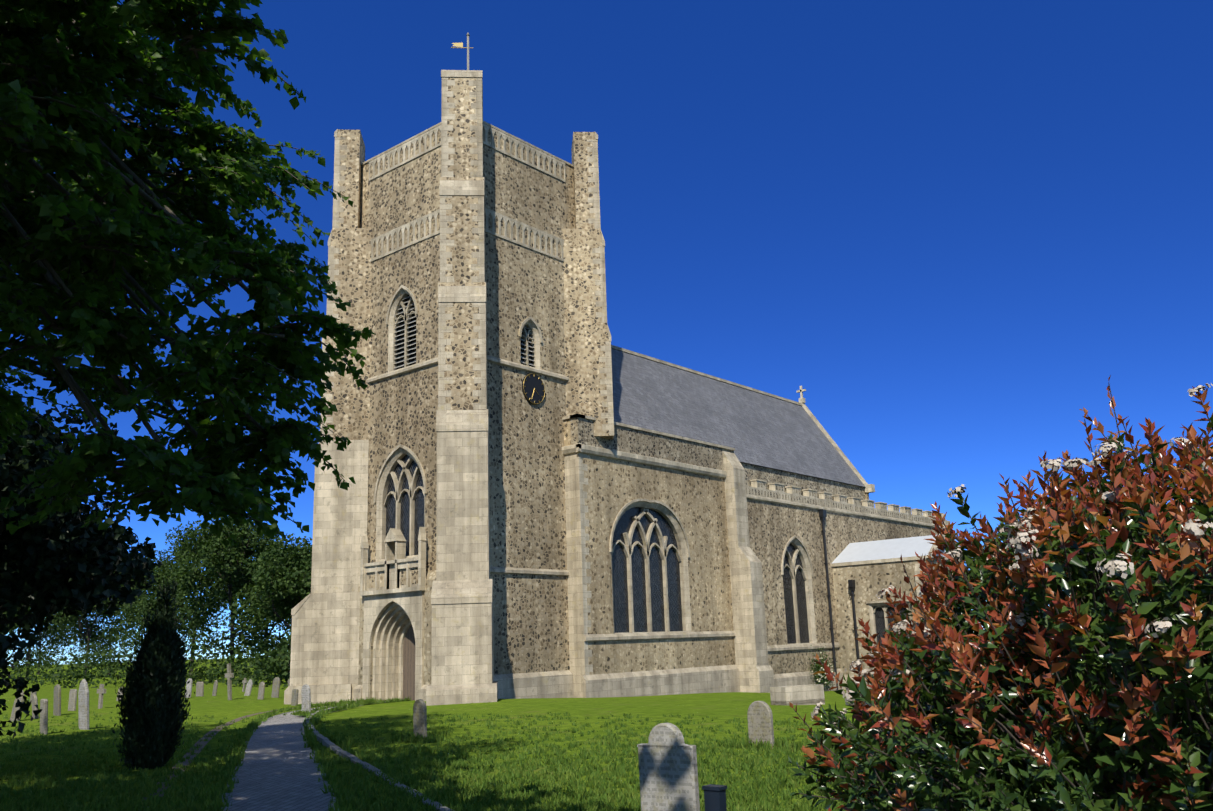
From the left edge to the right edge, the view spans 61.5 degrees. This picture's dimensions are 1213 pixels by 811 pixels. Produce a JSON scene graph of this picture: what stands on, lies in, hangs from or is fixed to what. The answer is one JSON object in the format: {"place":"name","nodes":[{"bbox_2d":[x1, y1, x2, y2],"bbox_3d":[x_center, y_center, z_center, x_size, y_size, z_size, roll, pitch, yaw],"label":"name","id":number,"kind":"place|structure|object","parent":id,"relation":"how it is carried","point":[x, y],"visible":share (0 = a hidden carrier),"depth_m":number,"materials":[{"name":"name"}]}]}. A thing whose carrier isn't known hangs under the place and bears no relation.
{"place":"outdoors","nodes":[
{"label":"outdoors","id":0,"kind":"place"},
{"bbox_2d":[13,612,101,674],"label":"tree leaves","id":1,"kind":"object","parent":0,"point":[54,647],"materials":[{"name":"green plant"}]},
{"bbox_2d":[46,590,154,673],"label":"tree leaves","id":2,"kind":"object","parent":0,"point":[66,642],"depth_m":269.99,"materials":[{"name":"green plant"}]},
{"bbox_2d":[112,520,239,674],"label":"tree leaves","id":3,"kind":"object","parent":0,"point":[166,560],"depth_m":201.74,"materials":[{"name":"green plant"}]},
{"bbox_2d":[0,639,1163,810],"bbox_3d":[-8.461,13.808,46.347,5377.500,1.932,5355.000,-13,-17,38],"label":"terrain","id":4,"kind":"structure","parent":0,"point":[723,707],"depth_m":25.09,"materials":[{"name":"green plant"}]},
{"bbox_2d":[0,600,81,678],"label":"tree leaves","id":5,"kind":"object","parent":4,"relation":"on","point":[55,623],"depth_m":238.02,"materials":[{"name":"green plant"}]},
{"bbox_2d":[0,398,162,737],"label":"tree","id":6,"kind":"object","parent":4,"relation":"on","point":[88,554],"depth_m":16.07,"materials":[{"name":"green plant"}]},
{"bbox_2d":[28,598,140,678],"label":"tree leaves","id":7,"kind":"object","parent":4,"relation":"on","point":[75,637],"depth_m":227.04,"materials":[{"name":"green plant"}]},
{"bbox_2d":[0,626,290,688],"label":"boundary hedge leaves","id":8,"kind":"object","parent":4,"relation":"on","point":[211,678],"visible":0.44,"depth_m":137.83,"materials":[{"name":"green plant"}]},
{"bbox_2d":[112,578,196,769],"bbox_3d":[-7.479,4.462,16.933,1.308,3.100,1.304,-13,-17,38],"label":"irish yew","id":9,"kind":"object","parent":4,"relation":"on","point":[161,633],"depth_m":16.62,"materials":[{"name":"green plant"}]},
{"bbox_2d":[101,562,229,657],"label":"tree leaves","id":10,"kind":"object","parent":4,"relation":"on","point":[142,607],"depth_m":181.68,"materials":[{"name":"green plant"}]},
{"bbox_2d":[0,0,375,547],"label":"tree","id":11,"kind":"object","parent":4,"relation":"on","point":[278,445],"depth_m":7.75,"materials":[{"name":"green plant"}]},
{"bbox_2d":[139,710,276,810],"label":"edging","id":12,"kind":"object","parent":4,"relation":"on","point":[202,743],"visible":0.4,"depth_m":20.57,"materials":[{"name":"grey stone"}]},
{"bbox_2d":[10,677,426,737],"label":"gravestones","id":13,"kind":"object","parent":4,"relation":"on","point":[419,717],"visible":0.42,"depth_m":31.57,"materials":[{"name":"stone"}]},
{"bbox_2d":[171,516,290,672],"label":"tree leaves","id":14,"kind":"object","parent":4,"relation":"on","point":[207,546],"depth_m":149.12,"materials":[{"name":"green plant"}]},
{"bbox_2d":[203,535,300,675],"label":"tree leaves","id":15,"kind":"object","parent":4,"relation":"on","point":[221,592],"depth_m":164.57,"materials":[{"name":"green plant"}]},
{"bbox_2d":[227,533,311,681],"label":"tree leaves","id":16,"kind":"object","parent":4,"relation":"on","point":[265,575],"depth_m":125.92,"materials":[{"name":"green plant"}]},
{"bbox_2d":[222,701,378,810],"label":"path paving","id":17,"kind":"structure","parent":4,"relation":"on","point":[277,770],"depth_m":14.67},
{"bbox_2d":[306,707,453,810],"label":"path kerb stones","id":18,"kind":"object","parent":4,"relation":"on","point":[331,745],"visible":0.21,"depth_m":16.03,"materials":[{"name":"grey stone"}]},
{"bbox_2d":[358,570,435,697],"bbox_3d":[-7.353,9.327,36.156,6.600,6.712,0.255,-13,-17,38],"label":"stone surround","id":19,"kind":"object","parent":4,"relation":"on","point":[430,579],"visible":0.12,"depth_m":35.60,"materials":[{"name":"beige stone"}]},
{"bbox_2d":[31,664,773,748],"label":"gravestones","id":20,"kind":"object","parent":4,"relation":"on","point":[760,719],"visible":0.6,"depth_m":25.07,"materials":[{"name":"stone"}]},
{"bbox_2d":[284,70,613,705],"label":"tower stone dressings","id":21,"kind":"structure","parent":4,"relation":"on","point":[324,661],"depth_m":37.23,"materials":[{"name":"beige stone"}]},
{"bbox_2d":[403,625,415,699],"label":"door","id":22,"kind":"structure","parent":21,"relation":"attached to","point":[409,649],"depth_m":37.09,"materials":[{"name":"brown wood"}]},
{"bbox_2d":[466,33,469,69],"bbox_3d":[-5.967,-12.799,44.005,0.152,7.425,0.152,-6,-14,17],"label":"flag pole","id":23,"kind":"object","parent":21,"relation":"on","point":[467,35],"visible":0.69,"depth_m":44.60,"materials":[{"name":"metal"}]},
{"bbox_2d":[451,43,466,47],"bbox_3d":[-6.336,-15.798,44.682,0.975,0.279,0.038,-1,-13,-5],"label":"weather vane","id":24,"kind":"object","parent":23,"relation":"attached to","point":[458,45],"visible":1,"depth_m":44.66,"materials":[{"name":"gold metal"}]},
{"bbox_2d":[522,374,543,403],"bbox_3d":[-2.821,-0.634,39.157,0.112,1.200,1.200,-13,-17,38],"label":"clock face","id":25,"kind":"object","parent":21,"relation":"attached to","point":[532,382],"visible":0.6,"depth_m":39.09,"materials":[{"name":"black"}]},
{"bbox_2d":[523,373,544,403],"bbox_3d":[-2.771,-0.646,39.116,0.050,1.203,1.203,-13,-17,38],"label":"clock","id":26,"kind":"object","parent":25,"relation":"attached to","point":[534,389],"visible":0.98,"depth_m":39.06,"materials":[{"name":"brown"}]},
{"bbox_2d":[324,77,613,674],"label":"tower wall","id":27,"kind":"structure","parent":4,"relation":"on","point":[555,299],"depth_m":39.18,"materials":[{"name":"beige stone"}]},
{"bbox_2d":[386,295,532,555],"bbox_3d":[-5.663,0.536,38.619,5.666,10.200,1.532,-2,-13,1],"label":"tracery","id":28,"kind":"object","parent":27,"relation":"in","point":[404,514],"visible":0.23,"depth_m":38.25,"materials":[{"name":"beige stone"}]},
{"bbox_2d":[360,123,565,700],"bbox_3d":[-5.623,0.624,40.701,6.675,21.998,7.102,-13,-17,38],"label":"tower stone","id":29,"kind":"object","parent":27,"relation":"attached to","point":[408,600],"visible":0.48,"depth_m":37.34,"materials":[{"name":"beige stone"}]},
{"bbox_2d":[394,296,533,368],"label":"belfry louvres","id":30,"kind":"object","parent":27,"relation":"in","point":[415,342],"visible":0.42,"depth_m":39.48,"materials":[{"name":"grey wood"}]},
{"bbox_2d":[78,678,888,810],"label":"gravestones","id":31,"kind":"object","parent":4,"relation":"on","point":[668,770],"visible":0.65,"depth_m":9.32,"materials":[{"name":"stone"}]},
{"bbox_2d":[0,696,1168,810],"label":"grass tufts","id":32,"kind":"object","parent":4,"relation":"on","point":[599,799],"visible":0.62,"depth_m":14.15,"materials":[{"name":"green plant"}]},
{"bbox_2d":[702,784,726,810],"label":"litter bin","id":33,"kind":"object","parent":4,"relation":"on","point":[714,797],"visible":1,"depth_m":9.16,"materials":[{"name":"black plastic"}]},
{"bbox_2d":[562,345,943,697],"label":"stone dressings","id":34,"kind":"structure","parent":4,"relation":"on","point":[749,635],"depth_m":43.65,"materials":[{"name":"beige stone"}]},
{"bbox_2d":[612,507,908,647],"bbox_3d":[7.577,7.932,45.500,4.200,6.186,18.188,-13,-17,38],"label":"window glass","id":35,"kind":"object","parent":34,"relation":"in","point":[620,584],"visible":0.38,"depth_m":42.39,"materials":[{"name":"black glass"}]},
{"bbox_2d":[562,386,965,692],"bbox_3d":[9.771,6.467,53.589,13.612,19.012,36.900,-13,-17,38],"label":"light nave stone","id":36,"kind":"object","parent":4,"relation":"on","point":[765,677],"visible":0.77,"depth_m":48.88,"materials":[{"name":"beige stone"}]},
{"bbox_2d":[819,509,860,689],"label":"rainwater pipes","id":37,"kind":"object","parent":36,"relation":"attached to","point":[822,516],"visible":0.81,"depth_m":52.32,"materials":[{"name":"metal"}]},
{"bbox_2d":[745,480,948,524],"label":"battlement parapet","id":38,"kind":"structure","parent":36,"relation":"attached to","point":[870,504],"depth_m":54.78,"materials":[{"name":"beige stone"}]},
{"bbox_2d":[770,684,824,704],"bbox_3d":[5.157,7.742,27.121,1.499,0.540,0.630,6,-15,-30],"label":"chest tomb","id":39,"kind":"object","parent":4,"relation":"on","point":[810,694],"visible":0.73,"depth_m":26.82,"materials":[{"name":"stone"}]},
{"bbox_2d":[807,644,839,690],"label":"rose bush leaves","id":40,"kind":"object","parent":4,"relation":"on","point":[817,676],"visible":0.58,"depth_m":49.99,"materials":[{"name":"green plant"}]},
{"bbox_2d":[817,652,832,683],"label":"rose blooms","id":41,"kind":"object","parent":40,"relation":"attached to","point":[824,673],"visible":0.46,"depth_m":49.87,"materials":[{"name":"white plant"}]},
{"bbox_2d":[747,499,937,673],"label":"nave wall","id":42,"kind":"structure","parent":4,"relation":"on","point":[774,528],"depth_m":51.37,"materials":[{"name":"beige stone"}]},
{"bbox_2d":[832,559,960,674],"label":"porch wall","id":43,"kind":"structure","parent":4,"relation":"on","point":[872,580],"depth_m":52.10,"materials":[{"name":"stone"}]},
{"bbox_2d":[832,535,945,562],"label":"lead roofs","id":44,"kind":"structure","parent":43,"relation":"on","point":[884,549],"depth_m":52.84,"materials":[{"name":"grey metal"}]},
{"bbox_2d":[789,375,1212,810],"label":"photinia","id":45,"kind":"object","parent":4,"relation":"on","point":[1191,545],"depth_m":6.15,"materials":[{"name":"red plant"}]},
{"bbox_2d":[787,416,1212,810],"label":"shrub leaves","id":46,"kind":"object","parent":45,"relation":"attached to","point":[924,783],"visible":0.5,"depth_m":5.82,"materials":[{"name":"plant"}]},
{"bbox_2d":[0,0,1212,665],"label":"sky","id":47,"kind":"structure","parent":0,"point":[949,225],"materials":[{"name":"blue"}]},
{"bbox_2d":[563,419,735,674],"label":"aisle wall","id":48,"kind":"structure","parent":0,"point":[695,503],"depth_m":42.59,"materials":[{"name":"beige stone"}]},
{"bbox_2d":[570,417,723,470],"bbox_3d":[2.006,1.762,43.555,0.378,1.050,10.128,-13,-17,38],"label":"nave parapet flint","id":49,"kind":"object","parent":48,"relation":"on","point":[635,441],"visible":0.86,"depth_m":43.08,"materials":[{"name":"grey stone"}]},
{"bbox_2d":[741,463,865,505],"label":"clerestory wall","id":50,"kind":"structure","parent":0,"point":[768,475],"depth_m":53.35,"materials":[{"name":"grey stone"}]},
{"bbox_2d":[611,348,864,486],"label":"church roof","id":51,"kind":"structure","parent":50,"relation":"on","point":[757,429],"depth_m":51.94,"materials":[{"name":"grey stone"}]},
{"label":"tree branches","id":52,"kind":"object","parent":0,"visible":0},
{"bbox_2d":[248,591,302,653],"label":"tree leaves","id":53,"kind":"object","parent":52,"relation":"attached to","point":[278,609],"visible":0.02,"depth_m":134.99,"materials":[{"name":"green plant"}]}
]}

